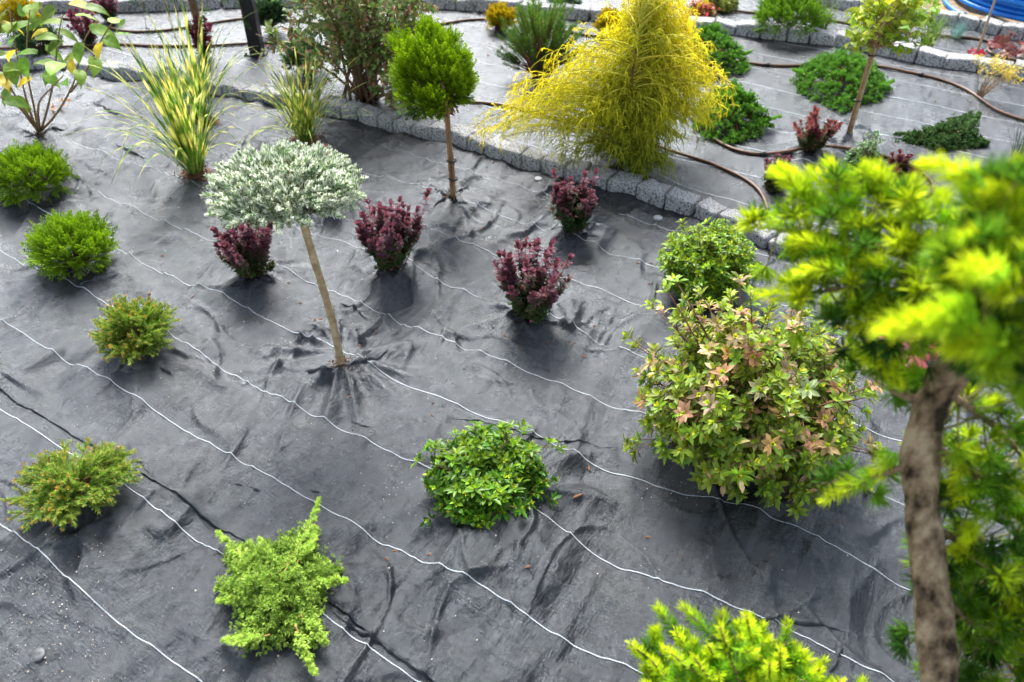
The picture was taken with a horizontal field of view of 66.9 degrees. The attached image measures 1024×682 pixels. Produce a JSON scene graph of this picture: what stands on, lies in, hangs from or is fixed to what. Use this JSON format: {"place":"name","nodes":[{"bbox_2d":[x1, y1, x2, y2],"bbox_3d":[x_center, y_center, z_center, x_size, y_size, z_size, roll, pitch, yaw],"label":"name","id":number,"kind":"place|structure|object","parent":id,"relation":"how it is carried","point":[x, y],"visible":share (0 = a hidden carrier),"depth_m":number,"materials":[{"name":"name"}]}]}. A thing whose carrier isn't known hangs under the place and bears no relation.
{"place":"outdoors","nodes":[
{"label":"outdoors","id":0,"kind":"place"},
{"bbox_2d":[61,20,260,183],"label":"zebra grass","id":1,"kind":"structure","parent":0,"point":[189,154],"depth_m":3.37,"materials":[{"name":"green plant"}]},
{"bbox_2d":[108,0,262,125],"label":"zebra grass","id":2,"kind":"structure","parent":0,"point":[198,79],"depth_m":3.86,"materials":[{"name":"green plant"}]},
{"bbox_2d":[214,37,383,149],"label":"zebra grass","id":3,"kind":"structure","parent":0,"point":[302,123],"depth_m":3.70,"materials":[{"name":"green plant"}]},
{"bbox_2d":[0,0,1023,681],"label":"ground","id":4,"kind":"structure","parent":0,"point":[428,328],"depth_m":2.44,"materials":[{"name":"black fabric"}]},
{"bbox_2d":[0,0,40,30],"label":"golden conifer","id":5,"kind":"object","parent":4,"relation":"on","point":[11,4],"visible":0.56,"depth_m":4.87,"materials":[{"name":"yellow plant"}]},
{"bbox_2d":[8,20,62,57],"bbox_3d":[-2.840,-1.794,4.624,0.289,0.274,0.309,-16,43,-19],"label":"dark conifer","id":6,"kind":"object","parent":4,"relation":"on","point":[20,40],"visible":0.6,"depth_m":4.58,"materials":[{"name":"green plant"}]},
{"bbox_2d":[0,138,78,207],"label":"globe arborvitae","id":7,"kind":"object","parent":4,"relation":"on","point":[37,162],"visible":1,"depth_m":3.31,"materials":[{"name":"green plant"}]},
{"bbox_2d":[0,0,128,136],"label":"broadleaf shrub","id":8,"kind":"object","parent":4,"relation":"on","point":[12,71],"visible":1,"depth_m":3.54,"materials":[{"name":"green plant"}]},
{"bbox_2d":[20,208,119,280],"bbox_3d":[-1.672,-0.378,2.933,0.345,0.233,0.355,-31,49,-32],"label":"globe arborvitae","id":9,"kind":"object","parent":4,"relation":"on","point":[54,236],"visible":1,"depth_m":2.88,"materials":[{"name":"green plant"}]},
{"bbox_2d":[0,437,142,532],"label":"dwarf spruce","id":10,"kind":"object","parent":4,"relation":"on","point":[95,473],"visible":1,"depth_m":2.04,"materials":[{"name":"green plant"}]},
{"bbox_2d":[65,7,99,43],"bbox_3d":[-2.681,-1.989,4.829,0.189,0.300,0.186,-24,46,-27],"label":"barberry","id":11,"kind":"object","parent":4,"relation":"on","point":[82,31],"visible":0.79,"depth_m":4.83,"materials":[{"name":"purple plant"}]},
{"bbox_2d":[89,0,119,22],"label":"barberry","id":12,"kind":"object","parent":4,"relation":"on","point":[108,7],"visible":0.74,"depth_m":5.16,"materials":[{"name":"purple plant"}]},
{"bbox_2d":[88,293,180,365],"bbox_3d":[-1.248,-0.054,2.535,0.312,0.172,0.304,1,40,0],"label":"dwarf spruce","id":13,"kind":"object","parent":4,"relation":"on","point":[131,328],"visible":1,"depth_m":2.52,"materials":[{"name":"green plant"}]},
{"bbox_2d":[129,0,250,41],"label":"weeping juniper","id":14,"kind":"object","parent":4,"relation":"on","point":[193,7],"visible":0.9,"depth_m":4.62,"materials":[{"name":"green plant"}]},
{"bbox_2d":[186,15,213,56],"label":"barberry","id":15,"kind":"object","parent":4,"relation":"on","point":[206,30],"visible":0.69,"depth_m":4.67,"materials":[{"name":"purple plant"}]},
{"bbox_2d":[210,221,276,279],"bbox_3d":[-0.979,-0.350,2.868,0.230,0.276,0.222,-24,46,-27],"label":"barberry","id":16,"kind":"object","parent":4,"relation":"on","point":[246,252],"visible":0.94,"depth_m":2.83,"materials":[{"name":"purple plant"}]},
{"bbox_2d":[239,0,269,56],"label":"metal post","id":17,"kind":"object","parent":4,"relation":"on","point":[249,8],"visible":0.73,"depth_m":4.71,"materials":[{"name":"black metal"}]},
{"bbox_2d":[256,0,288,32],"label":"dark conifer","id":18,"kind":"object","parent":4,"relation":"on","point":[274,11],"visible":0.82,"depth_m":4.96,"materials":[{"name":"green plant"}]},
{"bbox_2d":[213,496,348,677],"bbox_3d":[-0.556,0.586,1.857,0.324,0.157,0.483,-10,41,-13],"label":"creeping juniper","id":19,"kind":"object","parent":4,"relation":"on","point":[267,585],"visible":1,"depth_m":1.83,"materials":[{"name":"green plant"}]},
{"bbox_2d":[199,137,368,372],"bbox_3d":[-0.650,-0.237,2.385,0.474,0.750,0.460,1,40,0],"label":"silver fir standard","id":20,"kind":"object","parent":4,"relation":"on","point":[306,181],"visible":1,"depth_m":2.14,"materials":[{"name":"green plant"}]},
{"bbox_2d":[277,34,329,74],"bbox_3d":[-1.205,-1.659,4.497,0.303,0.260,0.309,1,40,0],"label":"dark conifer","id":21,"kind":"object","parent":4,"relation":"on","point":[290,55],"visible":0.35,"depth_m":4.46,"materials":[{"name":"green plant"}]},
{"bbox_2d":[256,0,460,114],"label":"tall loose shrub","id":22,"kind":"object","parent":4,"relation":"on","point":[348,27],"visible":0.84,"depth_m":3.99,"materials":[{"name":"green plant"}]},
{"bbox_2d":[0,41,769,209],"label":"irrigation hose","id":23,"kind":"object","parent":4,"relation":"on","point":[748,181],"visible":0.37,"depth_m":4.24,"materials":[{"name":"brown rubber"}]},
{"bbox_2d":[353,188,431,270],"bbox_3d":[-0.453,-0.410,2.887,0.218,0.317,0.272,26,46,26],"label":"barberry","id":24,"kind":"object","parent":4,"relation":"on","point":[388,246],"visible":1,"depth_m":2.84,"materials":[{"name":"purple plant"}]},
{"bbox_2d":[383,14,479,199],"bbox_3d":[-0.331,-0.973,3.266,0.406,0.747,0.482,1,40,0],"label":"golden cypress standard","id":25,"kind":"object","parent":4,"relation":"on","point":[433,73],"visible":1,"depth_m":3.09,"materials":[{"name":"plant"}]},
{"bbox_2d":[410,418,566,531],"bbox_3d":[-0.062,0.344,2.139,0.433,0.223,0.380,1,40,0],"label":"azalea shrub","id":26,"kind":"object","parent":4,"relation":"on","point":[475,481],"visible":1,"depth_m":2.11,"materials":[{"name":"green plant"}]},
{"bbox_2d":[484,0,517,31],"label":"golden conifer","id":27,"kind":"object","parent":4,"relation":"on","point":[494,11],"visible":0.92,"depth_m":5.12,"materials":[{"name":"yellow plant"}]},
{"bbox_2d":[492,236,574,323],"bbox_3d":[0.065,-0.206,2.675,0.258,0.314,0.245,18,43,19],"label":"barberry","id":28,"kind":"object","parent":4,"relation":"on","point":[530,295],"visible":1,"depth_m":2.63,"materials":[{"name":"purple plant"}]},
{"bbox_2d":[51,17,1023,120],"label":"irrigation hose","id":29,"kind":"object","parent":4,"relation":"on","point":[981,99],"visible":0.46,"depth_m":4.75,"materials":[{"name":"brown rubber"}]},
{"bbox_2d":[494,0,586,80],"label":"dwarf pine","id":30,"kind":"object","parent":4,"relation":"on","point":[528,51],"visible":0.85,"depth_m":4.36,"materials":[{"name":"green plant"}]},
{"bbox_2d":[549,168,598,235],"bbox_3d":[0.248,-0.565,3.134,0.200,0.277,0.188,1,40,0],"label":"barberry","id":31,"kind":"object","parent":4,"relation":"on","point":[572,215],"visible":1,"depth_m":3.10,"materials":[{"name":"purple plant"}]},
{"bbox_2d":[468,0,740,182],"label":"thread cypress","id":32,"kind":"object","parent":4,"relation":"on","point":[634,100],"visible":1,"depth_m":3.40,"materials":[{"name":"yellow plant"}]},
{"bbox_2d":[591,4,624,34],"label":"golden conifer","id":33,"kind":"object","parent":4,"relation":"on","point":[600,24],"visible":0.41,"depth_m":5.01,"materials":[{"name":"yellow plant"}]},
{"bbox_2d":[686,0,719,17],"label":"azalea shrub","id":34,"kind":"object","parent":4,"relation":"on","point":[706,10],"visible":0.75,"depth_m":5.33,"materials":[{"name":"red plant"}]},
{"bbox_2d":[656,217,763,307],"bbox_3d":[0.729,-0.307,2.851,0.397,0.270,0.386,1,40,0],"label":"azalea shrub","id":35,"kind":"object","parent":4,"relation":"on","point":[712,257],"visible":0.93,"depth_m":2.78,"materials":[{"name":"green plant"}]},
{"bbox_2d":[682,21,752,83],"bbox_3d":[1.171,-1.779,4.708,0.536,0.241,0.576,-23,45,-26],"label":"creeping juniper","id":36,"kind":"object","parent":4,"relation":"on","point":[725,47],"visible":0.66,"depth_m":4.67,"materials":[{"name":"green plant"}]},
{"bbox_2d":[703,0,739,12],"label":"azalea shrub","id":37,"kind":"object","parent":4,"relation":"on","point":[727,5],"visible":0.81,"depth_m":5.54,"materials":[{"name":"green plant"}]},
{"bbox_2d":[690,78,781,143],"bbox_3d":[1.119,-1.232,4.073,0.492,0.220,0.517,-21,45,-24],"label":"creeping juniper","id":38,"kind":"object","parent":4,"relation":"on","point":[749,107],"visible":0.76,"depth_m":4.00,"materials":[{"name":"green plant"}]},
{"bbox_2d":[624,599,869,681],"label":"young larch","id":39,"kind":"object","parent":4,"relation":"on","point":[746,654],"visible":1,"depth_m":1.29,"materials":[{"name":"green plant"}]},
{"bbox_2d":[621,271,886,520],"bbox_3d":[0.697,0.122,2.133,0.760,0.551,0.733,1,40,0],"label":"azalea shrub","id":40,"kind":"object","parent":4,"relation":"on","point":[740,402],"visible":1,"depth_m":2.02,"materials":[{"name":"green plant"}]},
{"bbox_2d":[760,153,793,191],"bbox_3d":[1.210,-0.764,3.541,0.148,0.179,0.162,1,40,0],"label":"barberry","id":41,"kind":"object","parent":4,"relation":"on","point":[770,185],"visible":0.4,"depth_m":3.54,"materials":[{"name":"purple plant"}]},
{"bbox_2d":[751,0,836,42],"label":"green mound","id":42,"kind":"object","parent":4,"relation":"on","point":[804,9],"visible":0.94,"depth_m":5.00,"materials":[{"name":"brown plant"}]},
{"bbox_2d":[689,116,934,209],"bbox_3d":[1.336,-1.037,3.957,0.507,0.048,1.601,-30,49,-32],"label":"irrigation hose","id":43,"kind":"object","parent":4,"relation":"on","point":[765,153],"visible":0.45,"depth_m":3.83,"materials":[{"name":"brown rubber"}]},
{"bbox_2d":[792,105,843,152],"bbox_3d":[1.479,-1.033,3.782,0.236,0.224,0.179,1,40,0],"label":"barberry","id":44,"kind":"object","parent":4,"relation":"on","point":[813,136],"visible":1,"depth_m":3.76,"materials":[{"name":"red plant"}]},
{"bbox_2d":[816,0,847,31],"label":"fine grass","id":45,"kind":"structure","parent":4,"relation":"on","point":[825,25],"depth_m":5.09,"materials":[{"name":"green plant"}]},
{"bbox_2d":[789,46,895,112],"bbox_3d":[1.919,-1.558,4.491,0.601,0.202,0.801,1,40,0],"label":"creeping juniper","id":46,"kind":"object","parent":4,"relation":"on","point":[854,64],"visible":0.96,"depth_m":4.43,"materials":[{"name":"green plant"}]},
{"bbox_2d":[841,130,883,181],"bbox_3d":[1.637,-0.862,3.542,0.176,0.309,0.268,1,40,0],"label":"box bush","id":47,"kind":"object","parent":4,"relation":"on","point":[867,149],"visible":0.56,"depth_m":3.57,"materials":[{"name":"green plant"}]},
{"bbox_2d":[730,9,1020,61],"bbox_3d":[2.432,-2.159,5.331,2.044,0.025,0.319,20,44,22],"label":"irrigation hose","id":48,"kind":"object","parent":4,"relation":"on","point":[942,35],"visible":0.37,"depth_m":5.19,"materials":[{"name":"brown rubber"}]},
{"bbox_2d":[730,147,1023,681],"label":"larch tree","id":49,"kind":"object","parent":4,"relation":"on","point":[962,301],"visible":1,"depth_m":1.01,"materials":[{"name":"green plant"}]},
{"bbox_2d":[842,0,945,134],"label":"ginkgo standard","id":50,"kind":"object","parent":4,"relation":"on","point":[888,23],"visible":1,"depth_m":3.70,"materials":[{"name":"green plant"}]},
{"bbox_2d":[887,148,931,182],"bbox_3d":[1.828,-0.796,3.577,0.177,0.181,0.182,1,40,0],"label":"barberry","id":51,"kind":"object","parent":4,"relation":"on","point":[905,160],"visible":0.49,"depth_m":3.57,"materials":[{"name":"purple plant"}]},
{"bbox_2d":[916,0,965,49],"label":"shrub","id":52,"kind":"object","parent":4,"relation":"on","point":[937,31],"depth_m":5.01,"materials":[{"name":"green plant"}]},
{"bbox_2d":[893,110,990,152],"bbox_3d":[2.312,-1.093,4.011,0.680,0.149,0.315,-18,44,-21],"label":"creeping cotoneaster","id":53,"kind":"object","parent":4,"relation":"on","point":[952,132],"visible":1,"depth_m":3.97,"materials":[{"name":"green plant"}]},
{"bbox_2d":[878,0,1023,22],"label":"sand","id":54,"kind":"structure","parent":4,"relation":"on","point":[959,5],"depth_m":5.60,"materials":[{"name":"beige sand"}]},
{"bbox_2d":[942,0,1023,21],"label":"pipe coil","id":55,"kind":"object","parent":54,"relation":"on","point":[1011,9],"visible":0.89,"depth_m":5.39,"materials":[{"name":"blue plastic"}]},
{"bbox_2d":[971,53,1023,97],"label":"yellow maple seedling","id":56,"kind":"object","parent":4,"relation":"on","point":[987,89],"visible":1,"depth_m":4.33,"materials":[{"name":"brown plant"}]},
{"bbox_2d":[987,30,1023,57],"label":"heuchera","id":57,"kind":"object","parent":4,"relation":"on","point":[1002,41],"visible":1,"depth_m":4.93,"materials":[{"name":"pink plant"}]},
{"bbox_2d":[879,332,942,368],"bbox_3d":[1.349,0.033,2.601,0.240,0.116,0.255,1,40,0],"label":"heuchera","id":58,"kind":"object","parent":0,"point":[922,359],"visible":0.06,"depth_m":2.56,"materials":[{"name":"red plant"}]},
{"label":"terrain","id":59,"kind":"structure","parent":0,"visible":0},
{"bbox_2d":[29,647,46,662],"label":"pebble","id":60,"kind":"object","parent":59,"relation":"on","point":[37,655],"visible":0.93,"depth_m":1.80,"materials":[{"name":"grey stone"}]},
{"bbox_2d":[52,0,85,11],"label":"edging stone","id":61,"kind":"object","parent":59,"relation":"on","point":[62,5],"visible":0.25,"depth_m":5.33,"materials":[{"name":"grey stone"}]},
{"bbox_2d":[100,59,125,80],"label":"edging stone","id":62,"kind":"object","parent":59,"relation":"on","point":[114,66],"visible":0.45,"depth_m":4.49,"materials":[{"name":"grey stone"}]},
{"bbox_2d":[113,0,145,11],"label":"edging stone","id":63,"kind":"object","parent":59,"relation":"on","point":[123,6],"visible":0.3,"depth_m":5.38,"materials":[{"name":"grey stone"}]},
{"bbox_2d":[119,61,148,80],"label":"edging stone","id":64,"kind":"object","parent":59,"relation":"on","point":[133,73],"visible":0.34,"depth_m":4.46,"materials":[{"name":"grey stone"}]},
{"bbox_2d":[143,0,167,10],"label":"edging stone","id":65,"kind":"object","parent":59,"relation":"on","point":[151,5],"visible":0.38,"depth_m":5.40,"materials":[{"name":"grey stone"}]},
{"bbox_2d":[222,79,249,97],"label":"edging stone","id":66,"kind":"object","parent":59,"relation":"on","point":[237,86],"visible":0.36,"depth_m":4.29,"materials":[{"name":"grey stone"}]},
{"bbox_2d":[242,85,267,101],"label":"edging stone","id":67,"kind":"object","parent":59,"relation":"on","point":[249,95],"visible":0.34,"depth_m":4.26,"materials":[{"name":"grey stone"}]},
{"bbox_2d":[261,86,289,106],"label":"edging stone","id":68,"kind":"object","parent":59,"relation":"on","point":[265,95],"visible":0.25,"depth_m":4.23,"materials":[{"name":"grey stone"}]},
{"bbox_2d":[323,96,348,117],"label":"edging stone","id":69,"kind":"object","parent":59,"relation":"on","point":[342,101],"visible":0.39,"depth_m":4.14,"materials":[{"name":"grey stone"}]},
{"bbox_2d":[340,101,366,119],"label":"edging stone","id":70,"kind":"object","parent":59,"relation":"on","point":[348,109],"visible":0.45,"depth_m":4.10,"materials":[{"name":"grey stone"}]},
{"bbox_2d":[357,103,385,126],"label":"edging stone","id":71,"kind":"object","parent":59,"relation":"on","point":[370,119],"visible":0.37,"depth_m":4.06,"materials":[{"name":"grey stone"}]},
{"bbox_2d":[377,110,401,132],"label":"edging stone","id":72,"kind":"object","parent":59,"relation":"on","point":[387,118],"visible":0.41,"depth_m":4.02,"materials":[{"name":"grey stone"}]},
{"bbox_2d":[393,114,417,133],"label":"edging stone","id":73,"kind":"object","parent":59,"relation":"on","point":[400,124],"visible":0.39,"depth_m":3.98,"materials":[{"name":"grey stone"}]},
{"bbox_2d":[411,118,434,139],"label":"edging stone","id":74,"kind":"object","parent":59,"relation":"on","point":[420,128],"visible":0.49,"depth_m":3.95,"materials":[{"name":"grey stone"}]},
{"bbox_2d":[428,121,453,141],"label":"edging stone","id":75,"kind":"object","parent":59,"relation":"on","point":[437,132],"visible":0.33,"depth_m":3.92,"materials":[{"name":"grey stone"}]},
{"bbox_2d":[451,123,476,149],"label":"edging stone","id":76,"kind":"object","parent":59,"relation":"on","point":[460,133],"visible":0.41,"depth_m":3.87,"materials":[{"name":"grey stone"}]},
{"bbox_2d":[455,0,474,10],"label":"edging stone","id":77,"kind":"object","parent":59,"relation":"on","point":[466,5],"visible":0.34,"depth_m":5.50,"materials":[{"name":"grey stone"}]},
{"bbox_2d":[467,130,492,153],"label":"edging stone","id":78,"kind":"object","parent":59,"relation":"on","point":[473,144],"visible":0.34,"depth_m":3.83,"materials":[{"name":"grey stone"}]},
{"bbox_2d":[484,135,510,159],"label":"edging stone","id":79,"kind":"object","parent":59,"relation":"on","point":[492,147],"visible":0.45,"depth_m":3.79,"materials":[{"name":"grey stone"}]},
{"bbox_2d":[501,141,528,168],"bbox_3d":[0.020,-0.874,3.795,0.107,0.171,0.099,19,46,23],"label":"edging stone","id":80,"kind":"object","parent":59,"relation":"on","point":[512,153],"visible":0.45,"depth_m":3.73,"materials":[{"name":"grey stone"}]},
{"bbox_2d":[521,146,547,170],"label":"edging stone","id":81,"kind":"object","parent":59,"relation":"on","point":[532,158],"visible":0.44,"depth_m":3.71,"materials":[{"name":"grey stone"}]},
{"bbox_2d":[541,151,572,176],"bbox_3d":[0.213,-0.804,3.719,0.130,0.168,0.103,22,43,22],"label":"edging stone","id":82,"kind":"object","parent":59,"relation":"on","point":[549,163],"visible":0.34,"depth_m":3.66,"materials":[{"name":"grey stone"}]},
{"bbox_2d":[563,3,590,19],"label":"edging stone","id":83,"kind":"object","parent":59,"relation":"on","point":[581,12],"visible":0.37,"depth_m":5.38,"materials":[{"name":"grey stone"}]},
{"bbox_2d":[564,160,591,182],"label":"edging stone","id":84,"kind":"object","parent":59,"relation":"on","point":[576,172],"visible":0.32,"depth_m":3.62,"materials":[{"name":"grey stone"}]},
{"bbox_2d":[586,165,616,189],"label":"edging stone","id":85,"kind":"object","parent":59,"relation":"on","point":[602,181],"visible":0.43,"depth_m":3.57,"materials":[{"name":"grey stone"}]},
{"bbox_2d":[607,170,643,195],"bbox_3d":[0.522,-0.688,3.588,0.145,0.176,0.115,19,42,19],"label":"edging stone","id":86,"kind":"object","parent":59,"relation":"on","point":[622,181],"visible":0.45,"depth_m":3.52,"materials":[{"name":"grey stone"}]},
{"bbox_2d":[636,178,671,207],"bbox_3d":[0.641,-0.637,3.532,0.140,0.171,0.108,25,45,22],"label":"edging stone","id":87,"kind":"object","parent":59,"relation":"on","point":[652,191],"visible":0.46,"depth_m":3.47,"materials":[{"name":"grey stone"}]},
{"bbox_2d":[664,186,702,215],"bbox_3d":[0.757,-0.583,3.472,0.155,0.178,0.104,22,45,27],"label":"edging stone","id":88,"kind":"object","parent":59,"relation":"on","point":[680,201],"visible":0.49,"depth_m":3.41,"materials":[{"name":"grey stone"}]},
{"bbox_2d":[694,196,726,222],"bbox_3d":[0.865,-0.527,3.413,0.106,0.176,0.116,-32,53,-33],"label":"edging stone","id":89,"kind":"object","parent":59,"relation":"on","point":[710,207],"visible":0.41,"depth_m":3.35,"materials":[{"name":"grey stone"}]},
{"bbox_2d":[715,16,736,34],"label":"edging stone","id":90,"kind":"object","parent":59,"relation":"on","point":[730,25],"visible":0.37,"depth_m":5.18,"materials":[{"name":"grey stone"}]},
{"bbox_2d":[718,208,744,236],"bbox_3d":[0.951,-0.475,3.343,0.140,0.180,0.099,32,46,28],"label":"edging stone","id":91,"kind":"object","parent":59,"relation":"on","point":[727,213],"visible":0.24,"depth_m":3.29,"materials":[{"name":"grey stone"}]},
{"bbox_2d":[735,20,760,37],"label":"edging stone","id":92,"kind":"object","parent":59,"relation":"on","point":[745,27],"visible":0.55,"depth_m":5.15,"materials":[{"name":"grey stone"}]},
{"bbox_2d":[743,221,776,247],"bbox_3d":[1.042,-0.410,3.268,0.098,0.176,0.117,-29,49,-27],"label":"edging stone","id":93,"kind":"object","parent":59,"relation":"on","point":[759,239],"visible":0.24,"depth_m":3.20,"materials":[{"name":"grey stone"}]},
{"bbox_2d":[759,23,787,40],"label":"edging stone","id":94,"kind":"object","parent":59,"relation":"on","point":[782,34],"visible":0.4,"depth_m":5.11,"materials":[{"name":"grey stone"}]},
{"bbox_2d":[786,26,811,42],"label":"edging stone","id":95,"kind":"object","parent":59,"relation":"on","point":[791,36],"visible":0.35,"depth_m":5.08,"materials":[{"name":"grey stone"}]},
{"bbox_2d":[810,27,833,45],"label":"edging stone","id":96,"kind":"object","parent":59,"relation":"on","point":[823,37],"visible":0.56,"depth_m":5.04,"materials":[{"name":"grey stone"}]},
{"bbox_2d":[834,30,861,49],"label":"edging stone","id":97,"kind":"object","parent":59,"relation":"on","point":[841,39],"visible":0.27,"depth_m":5.01,"materials":[{"name":"grey stone"}]},
{"bbox_2d":[890,41,919,61],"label":"edging stone","id":98,"kind":"object","parent":59,"relation":"on","point":[911,56],"visible":0.38,"depth_m":4.87,"materials":[{"name":"grey stone"}]},
{"bbox_2d":[915,45,947,66],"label":"edging stone","id":99,"kind":"object","parent":59,"relation":"on","point":[929,56],"visible":0.49,"depth_m":4.81,"materials":[{"name":"grey stone"}]},
{"bbox_2d":[932,10,960,25],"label":"edging stone","id":100,"kind":"object","parent":59,"relation":"on","point":[950,14],"visible":0.24,"depth_m":5.39,"materials":[{"name":"grey stone"}]},
{"bbox_2d":[943,52,979,70],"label":"edging stone","id":101,"kind":"object","parent":59,"relation":"on","point":[959,61],"visible":0.49,"depth_m":4.75,"materials":[{"name":"grey stone"}]},
{"bbox_2d":[956,13,980,29],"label":"edging stone","id":102,"kind":"object","parent":59,"relation":"on","point":[973,23],"visible":0.45,"depth_m":5.34,"materials":[{"name":"grey stone"}]},
{"bbox_2d":[978,15,1004,34],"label":"edging stone","id":103,"kind":"object","parent":59,"relation":"on","point":[994,26],"visible":0.48,"depth_m":5.27,"materials":[{"name":"grey stone"}]},
{"bbox_2d":[976,57,1013,75],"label":"edging stone","id":104,"kind":"object","parent":59,"relation":"on","point":[988,65],"visible":0.16,"depth_m":4.70,"materials":[{"name":"grey stone"}]},
{"bbox_2d":[999,22,1023,40],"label":"edging stone","id":105,"kind":"object","parent":59,"relation":"on","point":[1017,28],"visible":0.36,"depth_m":5.21,"materials":[{"name":"grey stone"}]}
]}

